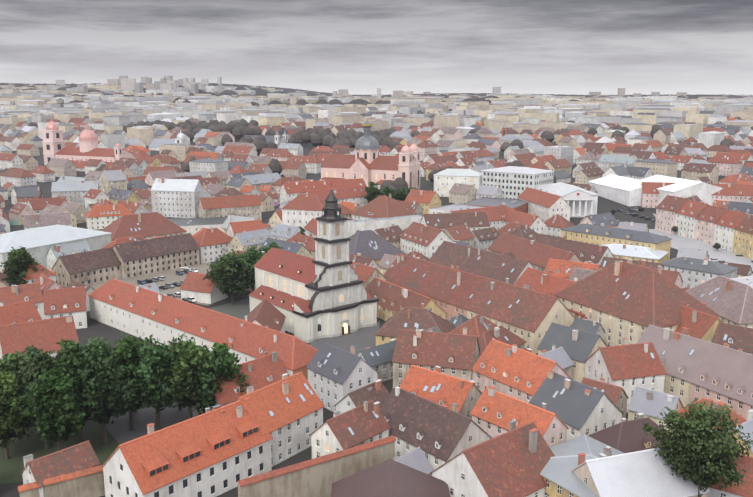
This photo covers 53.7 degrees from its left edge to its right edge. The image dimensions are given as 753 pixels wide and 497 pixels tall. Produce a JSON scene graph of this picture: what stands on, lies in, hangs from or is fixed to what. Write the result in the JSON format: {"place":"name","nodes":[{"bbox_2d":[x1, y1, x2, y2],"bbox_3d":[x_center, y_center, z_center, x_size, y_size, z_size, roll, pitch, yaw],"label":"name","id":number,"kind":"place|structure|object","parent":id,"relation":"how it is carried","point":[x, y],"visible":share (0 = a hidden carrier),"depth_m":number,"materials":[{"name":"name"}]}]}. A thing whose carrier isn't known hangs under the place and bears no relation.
{"place":"outdoors","nodes":[
{"label":"outdoors","id":0,"kind":"place"},
{"bbox_2d":[249,185,378,342],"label":"baroque church","id":1,"kind":"structure","parent":0,"point":[323,294],"depth_m":257.86,"materials":[{"name":"paint"}]},
{"bbox_2d":[0,134,726,496],"bbox_3d":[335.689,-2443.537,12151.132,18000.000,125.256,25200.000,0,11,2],"label":"ground","id":2,"kind":"structure","parent":0,"point":[94,328],"depth_m":461.31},
{"bbox_2d":[0,170,752,496],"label":"houses","id":3,"kind":"structure","parent":2,"relation":"on","point":[608,319],"depth_m":224.05,"materials":[{"name":"tile"}]},
{"bbox_2d":[0,76,752,192],"bbox_3d":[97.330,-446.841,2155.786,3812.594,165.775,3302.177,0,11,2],"label":"town","id":4,"kind":"object","parent":2,"relation":"on","point":[685,141],"visible":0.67,"depth_m":976.07,"materials":[{"name":"paint"}]},
{"bbox_2d":[0,182,752,496],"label":"trees","id":5,"kind":"object","parent":2,"relation":"on","point":[68,390],"visible":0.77,"depth_m":170.76,"materials":[{"name":"green plant"}]},
{"bbox_2d":[0,214,752,483],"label":"ground patches","id":6,"kind":"object","parent":2,"relation":"on","point":[118,432],"visible":0.17,"depth_m":192.06,"materials":[{"name":"grey asphalt"}]},
{"bbox_2d":[137,280,145,284],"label":"car","id":7,"kind":"object","parent":6,"relation":"on","point":[141,282],"visible":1,"depth_m":327.79,"materials":[{"name":"paint"}]},
{"bbox_2d":[144,278,152,282],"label":"car","id":8,"kind":"object","parent":6,"relation":"on","point":[148,280],"visible":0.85,"depth_m":330.04,"materials":[{"name":"paint"}]},
{"bbox_2d":[159,285,167,289],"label":"car","id":9,"kind":"object","parent":6,"relation":"on","point":[164,287],"visible":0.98,"depth_m":319.50,"materials":[{"name":"paint"}]},
{"bbox_2d":[165,283,174,287],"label":"car","id":10,"kind":"object","parent":6,"relation":"on","point":[170,285],"visible":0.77,"depth_m":321.97,"materials":[{"name":"paint"}]},
{"bbox_2d":[172,292,180,296],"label":"car","id":11,"kind":"object","parent":6,"relation":"on","point":[177,294],"visible":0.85,"depth_m":307.15,"materials":[{"name":"paint"}]},
{"bbox_2d":[188,297,196,302],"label":"car","id":12,"kind":"object","parent":6,"relation":"on","point":[192,299],"visible":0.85,"depth_m":299.31,"materials":[{"name":"paint"}]},
{"bbox_2d":[0,82,752,192],"bbox_3d":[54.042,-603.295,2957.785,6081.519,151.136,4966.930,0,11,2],"label":"bare trees","id":13,"kind":"object","parent":2,"relation":"on","point":[242,130],"visible":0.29,"depth_m":984.95,"materials":[{"name":"grey plant"}]},
{"bbox_2d":[42,117,723,216],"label":"landmark buildings","id":14,"kind":"structure","parent":2,"relation":"on","point":[367,162],"depth_m":558.26,"materials":[{"name":"paint"}]},
{"bbox_2d":[0,0,752,94],"label":"sky","id":15,"kind":"structure","parent":0,"point":[567,47],"materials":[{"name":"grey"}]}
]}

